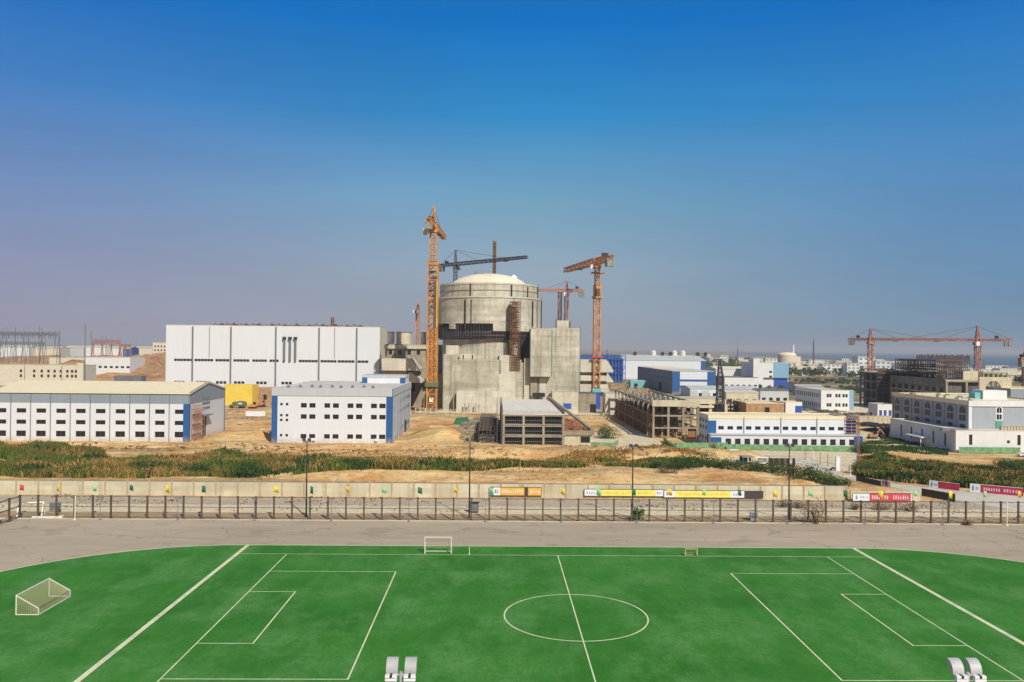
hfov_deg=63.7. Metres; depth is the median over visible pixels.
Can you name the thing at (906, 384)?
unfinished building
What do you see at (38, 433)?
window
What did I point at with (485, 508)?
lamp post
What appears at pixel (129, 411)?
long warehouse
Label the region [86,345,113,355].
shed
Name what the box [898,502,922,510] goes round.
dry shrub
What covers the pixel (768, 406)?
brick store
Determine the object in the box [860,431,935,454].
dirt track
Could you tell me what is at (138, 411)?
window
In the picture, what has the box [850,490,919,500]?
end wall
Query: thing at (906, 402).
window
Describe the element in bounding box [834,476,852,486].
bush
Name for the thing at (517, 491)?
banner
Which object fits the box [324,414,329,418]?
window
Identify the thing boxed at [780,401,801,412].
site hut
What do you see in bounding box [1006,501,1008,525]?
marker pole
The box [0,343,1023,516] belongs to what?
ground
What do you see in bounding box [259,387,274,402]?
brick annex
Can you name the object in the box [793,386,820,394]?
shed
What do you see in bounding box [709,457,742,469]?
bush
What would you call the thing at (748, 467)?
bush
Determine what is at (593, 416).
site fence
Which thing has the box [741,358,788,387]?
tower block
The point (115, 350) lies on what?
shed
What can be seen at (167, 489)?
flag
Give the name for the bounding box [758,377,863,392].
scrub belt
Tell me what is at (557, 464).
reed bed
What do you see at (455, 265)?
tower crane
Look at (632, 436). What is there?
sandy path
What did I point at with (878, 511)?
track fence
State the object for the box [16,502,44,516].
tipped goal
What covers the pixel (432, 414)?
site fence
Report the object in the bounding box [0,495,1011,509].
gravel strip
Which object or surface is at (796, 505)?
dry shrub
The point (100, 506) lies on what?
lamp post
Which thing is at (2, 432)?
window
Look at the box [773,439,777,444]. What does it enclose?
window
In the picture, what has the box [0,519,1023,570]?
stadium ground
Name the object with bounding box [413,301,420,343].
tower crane
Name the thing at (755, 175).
sky
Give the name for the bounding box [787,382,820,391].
shed
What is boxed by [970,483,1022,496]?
banner
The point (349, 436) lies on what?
window
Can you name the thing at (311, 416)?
window
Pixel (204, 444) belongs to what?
weeds
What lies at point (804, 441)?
window
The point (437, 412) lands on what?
reactor apron
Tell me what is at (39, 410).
window
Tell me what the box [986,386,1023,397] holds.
building
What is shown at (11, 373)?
cream block
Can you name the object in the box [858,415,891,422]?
pale wall
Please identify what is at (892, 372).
dark scaffold
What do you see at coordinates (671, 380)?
blue striped hall
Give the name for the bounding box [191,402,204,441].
scaffold
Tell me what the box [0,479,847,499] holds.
yard wall
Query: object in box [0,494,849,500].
yard behind wall
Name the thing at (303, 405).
window
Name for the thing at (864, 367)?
house
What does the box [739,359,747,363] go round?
house
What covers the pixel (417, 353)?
auxiliary building
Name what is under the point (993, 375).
grey frame building
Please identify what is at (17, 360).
earth bank
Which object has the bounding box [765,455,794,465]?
carport
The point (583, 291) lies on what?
tower crane
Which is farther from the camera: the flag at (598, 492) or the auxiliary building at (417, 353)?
the auxiliary building at (417, 353)
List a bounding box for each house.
[153,342,165,353]
[497,397,564,445]
[705,358,726,361]
[719,355,728,362]
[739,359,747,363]
[763,358,777,361]
[784,362,796,365]
[790,366,814,374]
[797,371,815,375]
[805,360,823,363]
[819,364,842,373]
[834,360,851,361]
[843,363,859,375]
[851,356,874,365]
[860,366,892,370]
[874,361,890,368]
[931,368,985,371]
[981,365,1003,370]
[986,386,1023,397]
[991,371,1023,381]
[992,368,1017,370]
[1002,366,1023,368]
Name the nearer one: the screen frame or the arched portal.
the screen frame
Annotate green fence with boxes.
[591,440,617,446]
[664,436,727,448]
[727,443,857,451]
[959,446,1019,453]
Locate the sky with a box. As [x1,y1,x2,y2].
[0,0,1023,353]
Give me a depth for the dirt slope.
260.07 m
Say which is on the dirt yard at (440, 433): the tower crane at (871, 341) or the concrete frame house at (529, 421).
the concrete frame house at (529, 421)
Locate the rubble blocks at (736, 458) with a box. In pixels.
[719,456,754,462]
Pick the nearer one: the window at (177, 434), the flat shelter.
the window at (177, 434)
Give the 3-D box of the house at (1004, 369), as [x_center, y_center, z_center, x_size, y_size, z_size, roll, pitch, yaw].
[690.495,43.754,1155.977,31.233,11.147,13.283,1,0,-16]
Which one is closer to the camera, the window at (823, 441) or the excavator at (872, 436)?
the window at (823, 441)
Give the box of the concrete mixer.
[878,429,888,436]
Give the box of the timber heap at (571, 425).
[565,418,586,429]
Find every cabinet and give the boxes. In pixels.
[49,502,61,511]
[470,502,478,512]
[748,511,758,520]
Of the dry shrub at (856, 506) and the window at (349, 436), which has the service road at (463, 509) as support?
the dry shrub at (856, 506)
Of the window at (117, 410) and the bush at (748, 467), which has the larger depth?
the window at (117, 410)
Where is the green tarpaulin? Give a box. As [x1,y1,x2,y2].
[453,417,479,424]
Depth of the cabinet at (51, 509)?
160.96 m
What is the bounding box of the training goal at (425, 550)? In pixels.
[424,537,451,553]
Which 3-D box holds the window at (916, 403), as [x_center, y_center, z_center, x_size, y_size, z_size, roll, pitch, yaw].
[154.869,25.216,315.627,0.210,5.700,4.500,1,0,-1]
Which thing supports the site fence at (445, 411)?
on the dirt yard at (440, 433)
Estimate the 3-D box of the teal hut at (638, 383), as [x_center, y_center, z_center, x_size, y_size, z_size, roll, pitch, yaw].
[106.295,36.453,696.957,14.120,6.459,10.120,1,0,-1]
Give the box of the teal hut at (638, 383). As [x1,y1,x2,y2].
[629,380,646,387]
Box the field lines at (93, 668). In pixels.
[74,545,1023,681]
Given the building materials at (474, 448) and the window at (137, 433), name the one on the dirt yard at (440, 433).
the building materials at (474, 448)
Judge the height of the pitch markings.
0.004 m
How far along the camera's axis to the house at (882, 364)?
1114.65 m
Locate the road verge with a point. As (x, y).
(13, 514)
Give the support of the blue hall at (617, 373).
on the ground at (715, 354)
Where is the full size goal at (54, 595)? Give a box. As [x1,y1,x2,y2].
[15,578,70,614]
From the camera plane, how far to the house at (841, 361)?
1563.22 m
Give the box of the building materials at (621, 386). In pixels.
[608,383,653,393]
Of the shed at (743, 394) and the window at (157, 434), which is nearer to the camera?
the window at (157, 434)
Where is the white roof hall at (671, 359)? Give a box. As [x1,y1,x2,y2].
[621,350,706,378]
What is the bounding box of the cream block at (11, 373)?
[0,363,95,385]
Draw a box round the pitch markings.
[157,554,1023,681]
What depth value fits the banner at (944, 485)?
197.98 m
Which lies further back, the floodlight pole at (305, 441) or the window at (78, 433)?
the window at (78, 433)
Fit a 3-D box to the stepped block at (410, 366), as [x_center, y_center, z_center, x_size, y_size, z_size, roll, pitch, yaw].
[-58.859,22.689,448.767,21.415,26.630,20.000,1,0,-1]
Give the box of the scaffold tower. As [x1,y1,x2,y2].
[510,301,520,370]
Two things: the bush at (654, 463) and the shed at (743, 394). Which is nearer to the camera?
the bush at (654, 463)
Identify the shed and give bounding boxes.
[0,345,37,356]
[32,346,69,356]
[65,345,86,356]
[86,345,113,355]
[111,346,124,355]
[123,346,138,356]
[137,346,152,354]
[224,384,258,405]
[680,385,756,397]
[705,366,740,375]
[714,376,758,387]
[719,390,758,401]
[752,388,788,401]
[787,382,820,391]
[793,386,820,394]
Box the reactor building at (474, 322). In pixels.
[437,271,580,411]
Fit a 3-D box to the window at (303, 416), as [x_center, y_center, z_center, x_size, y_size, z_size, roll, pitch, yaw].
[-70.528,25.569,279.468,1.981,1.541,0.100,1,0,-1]
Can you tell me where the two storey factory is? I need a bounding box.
[699,412,862,445]
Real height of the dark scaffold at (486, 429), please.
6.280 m
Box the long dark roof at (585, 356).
[580,354,620,358]
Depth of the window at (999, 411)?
281.01 m
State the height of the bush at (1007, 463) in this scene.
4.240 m
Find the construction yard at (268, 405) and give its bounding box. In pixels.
[225,403,601,410]
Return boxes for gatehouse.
[868,403,891,415]
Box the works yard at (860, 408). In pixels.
[628,398,867,415]
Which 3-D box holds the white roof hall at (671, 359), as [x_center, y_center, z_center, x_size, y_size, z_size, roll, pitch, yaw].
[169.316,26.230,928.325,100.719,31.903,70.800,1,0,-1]
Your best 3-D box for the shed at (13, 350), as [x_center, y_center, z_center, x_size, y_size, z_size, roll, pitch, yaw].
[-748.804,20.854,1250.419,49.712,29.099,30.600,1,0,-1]
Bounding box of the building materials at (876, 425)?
[857,422,889,430]
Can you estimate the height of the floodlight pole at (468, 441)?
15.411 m
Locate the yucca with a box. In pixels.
[630,506,644,519]
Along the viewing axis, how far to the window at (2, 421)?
277.67 m
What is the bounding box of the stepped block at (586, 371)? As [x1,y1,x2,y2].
[579,359,612,409]
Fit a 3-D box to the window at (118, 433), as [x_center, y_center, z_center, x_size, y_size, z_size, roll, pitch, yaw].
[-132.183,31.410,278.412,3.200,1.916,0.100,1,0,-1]
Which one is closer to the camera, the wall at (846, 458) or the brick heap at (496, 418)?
the wall at (846, 458)
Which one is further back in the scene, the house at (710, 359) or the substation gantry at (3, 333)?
the house at (710, 359)
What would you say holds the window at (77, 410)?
in the long warehouse
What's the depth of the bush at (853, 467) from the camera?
221.88 m
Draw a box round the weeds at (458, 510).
[0,493,1023,519]
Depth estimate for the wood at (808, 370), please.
1056.39 m
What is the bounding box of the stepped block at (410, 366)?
[382,358,424,382]
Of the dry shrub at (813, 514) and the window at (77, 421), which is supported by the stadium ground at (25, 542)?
the dry shrub at (813, 514)
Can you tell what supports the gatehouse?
on the works yard at (860, 408)
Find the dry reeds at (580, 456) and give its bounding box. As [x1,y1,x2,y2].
[538,443,704,465]
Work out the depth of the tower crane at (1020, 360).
423.87 m
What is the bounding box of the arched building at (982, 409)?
[892,389,1023,428]
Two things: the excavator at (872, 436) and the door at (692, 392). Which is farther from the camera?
the door at (692, 392)
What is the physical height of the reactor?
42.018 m
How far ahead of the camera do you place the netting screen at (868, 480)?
204.80 m
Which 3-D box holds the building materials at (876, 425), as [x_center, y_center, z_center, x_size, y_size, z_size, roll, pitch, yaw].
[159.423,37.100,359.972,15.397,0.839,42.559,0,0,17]
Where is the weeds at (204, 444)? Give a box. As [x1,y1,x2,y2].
[132,443,699,479]
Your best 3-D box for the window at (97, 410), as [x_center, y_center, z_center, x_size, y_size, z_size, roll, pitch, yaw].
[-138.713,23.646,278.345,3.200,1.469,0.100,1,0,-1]
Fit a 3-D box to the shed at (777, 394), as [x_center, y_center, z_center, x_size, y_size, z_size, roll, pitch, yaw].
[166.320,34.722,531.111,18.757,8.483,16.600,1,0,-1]
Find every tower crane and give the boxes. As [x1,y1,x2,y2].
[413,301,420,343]
[423,206,445,411]
[439,250,527,281]
[538,280,585,320]
[563,253,613,410]
[848,328,950,370]
[882,326,1011,376]
[1017,352,1023,386]
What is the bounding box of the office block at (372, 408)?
[271,374,410,443]
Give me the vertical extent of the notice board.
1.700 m
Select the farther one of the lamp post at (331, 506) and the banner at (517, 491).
the banner at (517, 491)
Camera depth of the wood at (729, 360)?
1687.21 m
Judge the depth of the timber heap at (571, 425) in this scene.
288.19 m
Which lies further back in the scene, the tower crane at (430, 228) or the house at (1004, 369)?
the house at (1004, 369)
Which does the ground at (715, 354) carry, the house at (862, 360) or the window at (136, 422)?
the house at (862, 360)
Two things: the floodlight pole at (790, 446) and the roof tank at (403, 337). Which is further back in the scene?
the roof tank at (403, 337)
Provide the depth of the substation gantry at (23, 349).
820.45 m
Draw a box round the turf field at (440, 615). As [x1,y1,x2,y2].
[0,545,1023,681]
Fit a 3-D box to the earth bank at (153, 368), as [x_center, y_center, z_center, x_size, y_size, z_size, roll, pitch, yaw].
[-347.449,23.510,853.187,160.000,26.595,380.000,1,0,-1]
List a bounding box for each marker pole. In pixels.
[73,495,76,519]
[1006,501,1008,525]
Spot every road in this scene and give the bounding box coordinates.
[0,503,1023,516]
[790,457,1023,510]
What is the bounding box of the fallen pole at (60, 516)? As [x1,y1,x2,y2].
[32,515,63,517]
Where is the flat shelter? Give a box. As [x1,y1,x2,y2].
[114,375,145,380]
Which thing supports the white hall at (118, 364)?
on the ground at (715, 354)
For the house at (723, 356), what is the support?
on the ground at (715, 354)
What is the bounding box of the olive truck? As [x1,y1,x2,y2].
[229,401,246,407]
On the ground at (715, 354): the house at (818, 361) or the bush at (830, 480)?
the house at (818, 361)
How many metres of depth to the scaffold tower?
423.66 m
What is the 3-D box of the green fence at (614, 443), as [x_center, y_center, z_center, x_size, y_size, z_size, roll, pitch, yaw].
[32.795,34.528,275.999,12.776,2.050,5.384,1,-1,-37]
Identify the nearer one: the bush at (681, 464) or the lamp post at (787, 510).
the lamp post at (787, 510)
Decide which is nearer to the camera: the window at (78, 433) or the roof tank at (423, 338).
the window at (78, 433)
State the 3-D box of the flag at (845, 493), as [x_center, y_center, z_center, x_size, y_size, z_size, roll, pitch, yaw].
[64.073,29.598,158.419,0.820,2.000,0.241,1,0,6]
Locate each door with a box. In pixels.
[690,390,696,395]
[702,390,708,395]
[996,421,1001,427]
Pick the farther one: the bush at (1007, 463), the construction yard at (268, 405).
the construction yard at (268, 405)
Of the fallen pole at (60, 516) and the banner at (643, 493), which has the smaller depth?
the fallen pole at (60, 516)
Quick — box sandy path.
[560,423,665,446]
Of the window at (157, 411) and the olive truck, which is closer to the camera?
the window at (157, 411)
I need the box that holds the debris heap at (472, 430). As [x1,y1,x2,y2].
[458,419,499,441]
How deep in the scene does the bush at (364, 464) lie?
206.61 m
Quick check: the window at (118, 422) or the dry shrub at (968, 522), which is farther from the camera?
the window at (118, 422)
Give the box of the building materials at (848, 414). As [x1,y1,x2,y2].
[802,408,867,419]
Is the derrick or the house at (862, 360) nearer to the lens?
the derrick
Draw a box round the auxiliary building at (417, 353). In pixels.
[384,344,442,405]
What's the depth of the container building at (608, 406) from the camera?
405.81 m
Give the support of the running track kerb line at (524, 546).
on the stadium ground at (25, 542)
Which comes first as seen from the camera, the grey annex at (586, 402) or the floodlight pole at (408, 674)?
the floodlight pole at (408, 674)
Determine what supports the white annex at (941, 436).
on the dirt slope
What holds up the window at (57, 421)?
in the long warehouse
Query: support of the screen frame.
on the dirt yard at (440, 433)
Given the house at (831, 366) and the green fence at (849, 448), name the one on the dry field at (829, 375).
the house at (831, 366)
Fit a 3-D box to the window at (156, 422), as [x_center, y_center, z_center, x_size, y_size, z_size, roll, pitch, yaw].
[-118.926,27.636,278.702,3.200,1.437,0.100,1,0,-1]
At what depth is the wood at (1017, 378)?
914.46 m
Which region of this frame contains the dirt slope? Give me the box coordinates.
[854,445,1023,487]
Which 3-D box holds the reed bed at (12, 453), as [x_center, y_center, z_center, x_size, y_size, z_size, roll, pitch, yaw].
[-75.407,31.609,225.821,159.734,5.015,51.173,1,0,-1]
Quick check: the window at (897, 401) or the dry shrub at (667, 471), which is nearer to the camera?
the dry shrub at (667, 471)
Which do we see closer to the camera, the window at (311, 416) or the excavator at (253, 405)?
the window at (311, 416)
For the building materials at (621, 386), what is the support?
on the ground at (715, 354)
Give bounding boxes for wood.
[701,356,749,364]
[706,361,904,377]
[981,373,1023,382]
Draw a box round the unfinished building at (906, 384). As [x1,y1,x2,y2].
[890,375,987,403]
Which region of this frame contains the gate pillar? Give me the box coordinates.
[835,456,840,470]
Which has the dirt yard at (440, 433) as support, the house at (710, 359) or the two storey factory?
the two storey factory
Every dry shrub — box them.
[654,465,677,473]
[706,441,723,448]
[775,499,786,507]
[792,500,806,508]
[795,497,832,523]
[848,502,862,509]
[870,498,893,510]
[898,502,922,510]
[963,519,972,524]
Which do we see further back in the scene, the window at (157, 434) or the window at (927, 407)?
the window at (927, 407)
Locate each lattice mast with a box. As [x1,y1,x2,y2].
[84,323,85,375]
[492,240,495,273]
[557,293,561,320]
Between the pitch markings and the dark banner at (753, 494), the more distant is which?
the dark banner at (753, 494)
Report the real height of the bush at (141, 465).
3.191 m
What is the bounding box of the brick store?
[734,400,784,412]
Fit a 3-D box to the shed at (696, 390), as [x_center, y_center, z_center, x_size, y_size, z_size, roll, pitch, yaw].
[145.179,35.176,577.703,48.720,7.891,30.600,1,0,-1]
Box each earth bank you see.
[0,355,114,363]
[61,352,165,380]
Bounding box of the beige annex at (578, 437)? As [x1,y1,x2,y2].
[548,397,593,444]
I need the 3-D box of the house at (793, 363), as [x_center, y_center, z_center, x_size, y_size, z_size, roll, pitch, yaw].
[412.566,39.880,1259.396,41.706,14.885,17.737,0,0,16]
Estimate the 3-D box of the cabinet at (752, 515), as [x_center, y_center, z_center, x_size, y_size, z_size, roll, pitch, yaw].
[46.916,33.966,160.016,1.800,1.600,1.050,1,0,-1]
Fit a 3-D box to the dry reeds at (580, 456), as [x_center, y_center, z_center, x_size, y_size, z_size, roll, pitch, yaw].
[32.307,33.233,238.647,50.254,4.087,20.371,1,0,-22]
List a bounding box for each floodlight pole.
[302,438,311,516]
[385,657,416,681]
[466,438,473,517]
[629,444,637,518]
[785,443,794,519]
[947,658,986,681]
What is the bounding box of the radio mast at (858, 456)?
[857,414,859,463]
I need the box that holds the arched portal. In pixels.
[978,377,1011,389]
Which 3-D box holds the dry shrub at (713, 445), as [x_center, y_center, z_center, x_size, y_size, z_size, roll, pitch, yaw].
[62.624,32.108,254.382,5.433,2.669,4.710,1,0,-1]
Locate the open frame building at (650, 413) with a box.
[615,389,699,438]
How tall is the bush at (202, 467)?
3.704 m
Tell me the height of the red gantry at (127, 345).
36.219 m
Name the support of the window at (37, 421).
in the long warehouse
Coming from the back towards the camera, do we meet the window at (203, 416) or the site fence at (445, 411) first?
the site fence at (445, 411)
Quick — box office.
[795,387,853,409]
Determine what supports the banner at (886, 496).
on the gravel strip
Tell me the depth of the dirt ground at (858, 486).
205.47 m
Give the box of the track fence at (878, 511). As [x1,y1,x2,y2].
[18,495,1023,523]
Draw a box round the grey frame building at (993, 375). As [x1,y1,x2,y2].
[979,372,1007,385]
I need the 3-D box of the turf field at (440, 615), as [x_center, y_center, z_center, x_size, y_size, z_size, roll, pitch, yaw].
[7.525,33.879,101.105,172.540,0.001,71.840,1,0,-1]
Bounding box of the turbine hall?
[165,317,386,386]
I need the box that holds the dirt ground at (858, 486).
[680,418,1023,500]
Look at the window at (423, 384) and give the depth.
461.16 m
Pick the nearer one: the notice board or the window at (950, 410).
the notice board
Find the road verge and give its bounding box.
[0,511,1023,523]
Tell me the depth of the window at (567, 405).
412.58 m
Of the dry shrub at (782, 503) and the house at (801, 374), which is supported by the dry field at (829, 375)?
the house at (801, 374)
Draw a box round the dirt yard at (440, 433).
[0,408,849,495]
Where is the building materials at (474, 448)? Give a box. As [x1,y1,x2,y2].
[407,445,704,455]
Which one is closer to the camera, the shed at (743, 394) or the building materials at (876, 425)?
the building materials at (876, 425)
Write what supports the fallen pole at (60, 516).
on the stadium ground at (25, 542)
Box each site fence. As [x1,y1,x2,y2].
[411,412,499,416]
[415,408,499,414]
[580,412,619,418]
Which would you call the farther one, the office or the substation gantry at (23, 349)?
the substation gantry at (23, 349)
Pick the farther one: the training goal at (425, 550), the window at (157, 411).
the window at (157, 411)
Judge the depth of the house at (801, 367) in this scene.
1112.83 m
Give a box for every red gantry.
[92,337,121,356]
[118,341,131,356]
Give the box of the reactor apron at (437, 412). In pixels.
[414,410,604,414]
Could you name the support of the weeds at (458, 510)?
on the ground at (715, 354)
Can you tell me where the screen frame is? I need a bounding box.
[756,457,768,464]
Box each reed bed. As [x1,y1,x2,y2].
[0,440,101,448]
[0,444,528,478]
[521,455,719,468]
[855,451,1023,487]
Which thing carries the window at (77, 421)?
in the long warehouse
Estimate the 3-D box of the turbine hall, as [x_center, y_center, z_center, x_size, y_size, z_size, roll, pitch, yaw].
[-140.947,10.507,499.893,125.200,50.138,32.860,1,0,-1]
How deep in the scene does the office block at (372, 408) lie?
279.59 m
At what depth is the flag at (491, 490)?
157.10 m
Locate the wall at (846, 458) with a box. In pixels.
[751,450,857,470]
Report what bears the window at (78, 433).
in the long warehouse
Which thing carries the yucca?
on the road verge
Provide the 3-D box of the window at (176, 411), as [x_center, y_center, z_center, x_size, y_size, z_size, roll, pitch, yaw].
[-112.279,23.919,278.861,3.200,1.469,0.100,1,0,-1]
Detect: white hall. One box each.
[49,357,85,363]
[85,357,144,374]
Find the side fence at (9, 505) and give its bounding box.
[0,496,19,523]
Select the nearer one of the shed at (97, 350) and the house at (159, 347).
the house at (159, 347)
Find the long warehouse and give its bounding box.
[0,380,225,441]
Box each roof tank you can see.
[387,332,394,343]
[396,332,412,343]
[420,332,426,344]
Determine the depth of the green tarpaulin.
343.69 m
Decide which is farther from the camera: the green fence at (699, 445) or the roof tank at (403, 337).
the roof tank at (403, 337)
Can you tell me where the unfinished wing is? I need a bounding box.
[859,371,891,405]
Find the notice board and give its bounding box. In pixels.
[882,479,890,487]
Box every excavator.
[248,399,264,408]
[257,398,271,406]
[867,429,884,438]
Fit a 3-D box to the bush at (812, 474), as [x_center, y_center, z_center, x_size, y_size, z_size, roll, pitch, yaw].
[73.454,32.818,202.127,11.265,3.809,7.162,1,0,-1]
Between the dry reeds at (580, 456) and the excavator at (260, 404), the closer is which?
the dry reeds at (580, 456)
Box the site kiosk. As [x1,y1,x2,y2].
[739,455,754,463]
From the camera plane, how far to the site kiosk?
236.89 m
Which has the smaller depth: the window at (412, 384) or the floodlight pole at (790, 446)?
the floodlight pole at (790, 446)
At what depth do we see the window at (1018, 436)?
271.30 m
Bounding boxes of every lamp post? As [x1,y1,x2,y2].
[97,497,103,519]
[252,498,257,520]
[328,498,334,520]
[483,499,488,521]
[784,501,790,523]
[862,502,868,524]
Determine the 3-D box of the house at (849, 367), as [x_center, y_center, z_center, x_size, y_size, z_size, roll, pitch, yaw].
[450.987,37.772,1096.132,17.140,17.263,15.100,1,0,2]
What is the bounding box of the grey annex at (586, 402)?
[578,392,595,412]
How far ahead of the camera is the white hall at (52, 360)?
752.00 m
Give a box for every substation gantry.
[0,327,60,363]
[0,329,56,363]
[0,338,46,363]
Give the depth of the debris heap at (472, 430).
307.17 m
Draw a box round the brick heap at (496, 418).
[474,417,498,427]
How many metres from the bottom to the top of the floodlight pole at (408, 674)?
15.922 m
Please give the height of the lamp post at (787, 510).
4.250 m
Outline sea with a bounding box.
[730,351,1023,368]
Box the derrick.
[715,359,724,411]
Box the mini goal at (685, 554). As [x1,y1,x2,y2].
[684,548,697,555]
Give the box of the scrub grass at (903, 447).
[860,436,948,455]
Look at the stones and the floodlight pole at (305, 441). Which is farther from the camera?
the stones
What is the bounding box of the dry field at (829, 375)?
[789,374,833,376]
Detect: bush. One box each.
[126,459,156,468]
[177,462,213,471]
[228,458,276,477]
[348,456,379,470]
[594,424,620,438]
[649,459,664,467]
[657,455,700,469]
[662,440,676,446]
[674,451,718,467]
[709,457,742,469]
[731,458,764,470]
[751,460,791,473]
[771,461,821,476]
[790,467,833,482]
[816,474,844,484]
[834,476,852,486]
[848,460,881,472]
[852,440,883,453]
[991,457,1023,469]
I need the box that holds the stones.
[95,443,815,481]
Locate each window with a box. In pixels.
[0,419,5,423]
[0,430,5,435]
[16,430,25,435]
[17,408,25,412]
[17,420,25,423]
[36,420,45,423]
[36,431,45,435]
[37,408,45,412]
[56,409,65,412]
[56,420,65,423]
[56,431,65,435]
[76,409,85,412]
[76,420,85,423]
[76,431,84,436]
[96,409,104,412]
[96,420,104,423]
[96,431,104,436]
[115,431,124,436]
[116,409,124,412]
[116,420,124,424]
[135,421,144,424]
[135,431,144,436]
[136,409,144,413]
[155,409,164,413]
[155,421,164,424]
[155,432,163,436]
[175,410,182,413]
[175,421,182,424]
[175,432,182,436]
[202,416,205,436]
[301,403,306,407]
[301,414,306,418]
[309,414,314,418]
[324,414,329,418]
[324,434,329,438]
[333,403,338,407]
[347,434,352,438]
[356,434,361,438]
[411,383,414,390]
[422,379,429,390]
[563,403,570,408]
[581,437,589,442]
[590,404,595,412]
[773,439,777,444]
[802,439,806,444]
[811,439,816,444]
[821,439,825,444]
[830,439,835,444]
[840,439,844,444]
[894,397,899,411]
[904,398,909,412]
[914,400,919,414]
[924,401,930,416]
[935,402,941,417]
[947,404,953,419]
[959,405,965,421]
[969,435,971,444]
[995,407,1002,420]
[1017,435,1019,444]
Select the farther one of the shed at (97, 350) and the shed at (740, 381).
the shed at (97, 350)
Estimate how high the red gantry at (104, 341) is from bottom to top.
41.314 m
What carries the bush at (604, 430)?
on the sandy path
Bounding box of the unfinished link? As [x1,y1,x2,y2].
[880,368,942,390]
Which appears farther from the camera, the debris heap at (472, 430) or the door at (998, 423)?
the debris heap at (472, 430)
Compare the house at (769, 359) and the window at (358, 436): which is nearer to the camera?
the window at (358, 436)
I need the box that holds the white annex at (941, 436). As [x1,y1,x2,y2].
[890,418,1023,452]
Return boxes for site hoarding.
[246,411,265,415]
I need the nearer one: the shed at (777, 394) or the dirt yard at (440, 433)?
the dirt yard at (440, 433)
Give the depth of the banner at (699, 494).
181.77 m
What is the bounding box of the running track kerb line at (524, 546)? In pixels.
[0,545,1019,571]
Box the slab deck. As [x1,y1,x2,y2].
[664,396,727,417]
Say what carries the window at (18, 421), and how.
in the long warehouse
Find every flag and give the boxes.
[165,485,169,495]
[489,487,493,497]
[596,488,600,496]
[808,490,812,499]
[843,490,847,499]
[878,490,882,500]
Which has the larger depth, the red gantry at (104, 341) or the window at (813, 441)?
the red gantry at (104, 341)
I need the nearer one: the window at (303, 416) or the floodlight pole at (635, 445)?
the floodlight pole at (635, 445)
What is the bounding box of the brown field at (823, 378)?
[795,377,862,382]
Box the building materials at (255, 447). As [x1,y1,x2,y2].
[71,442,377,455]
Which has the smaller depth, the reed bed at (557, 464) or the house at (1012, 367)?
the reed bed at (557, 464)
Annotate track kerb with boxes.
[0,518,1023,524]
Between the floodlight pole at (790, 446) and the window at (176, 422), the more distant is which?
the window at (176, 422)
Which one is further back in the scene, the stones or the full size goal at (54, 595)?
the stones
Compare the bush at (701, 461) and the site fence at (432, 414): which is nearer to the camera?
the bush at (701, 461)
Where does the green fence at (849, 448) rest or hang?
on the dirt ground at (858, 486)
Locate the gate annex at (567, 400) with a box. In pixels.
[551,391,577,412]
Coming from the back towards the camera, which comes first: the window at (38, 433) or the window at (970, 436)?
the window at (38, 433)
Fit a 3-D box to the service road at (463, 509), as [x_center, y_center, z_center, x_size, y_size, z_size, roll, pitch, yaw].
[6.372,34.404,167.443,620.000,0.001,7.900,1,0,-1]
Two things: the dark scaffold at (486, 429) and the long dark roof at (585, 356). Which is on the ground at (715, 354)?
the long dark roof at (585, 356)
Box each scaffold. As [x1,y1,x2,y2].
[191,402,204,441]
[478,413,494,442]
[726,398,747,411]
[876,369,897,403]
[895,354,977,379]
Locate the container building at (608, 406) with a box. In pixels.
[602,392,624,415]
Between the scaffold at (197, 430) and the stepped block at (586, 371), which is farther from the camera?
the stepped block at (586, 371)
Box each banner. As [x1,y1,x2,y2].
[490,487,541,497]
[584,489,663,498]
[664,490,744,497]
[744,491,762,499]
[852,493,911,502]
[929,480,959,490]
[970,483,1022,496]
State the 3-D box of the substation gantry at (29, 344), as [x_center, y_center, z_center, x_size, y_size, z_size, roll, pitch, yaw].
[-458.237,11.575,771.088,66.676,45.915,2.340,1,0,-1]
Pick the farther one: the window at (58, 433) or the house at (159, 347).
the house at (159, 347)
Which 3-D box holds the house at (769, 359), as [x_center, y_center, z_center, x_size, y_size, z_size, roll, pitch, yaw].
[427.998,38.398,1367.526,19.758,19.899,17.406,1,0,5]
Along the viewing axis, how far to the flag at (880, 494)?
158.54 m
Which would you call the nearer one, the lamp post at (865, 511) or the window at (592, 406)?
the lamp post at (865, 511)
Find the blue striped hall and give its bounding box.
[637,366,713,393]
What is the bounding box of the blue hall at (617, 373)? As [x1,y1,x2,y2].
[601,355,625,382]
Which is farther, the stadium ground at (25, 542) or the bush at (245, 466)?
the bush at (245, 466)
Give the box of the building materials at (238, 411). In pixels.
[225,408,271,432]
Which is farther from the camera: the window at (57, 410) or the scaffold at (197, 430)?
the scaffold at (197, 430)

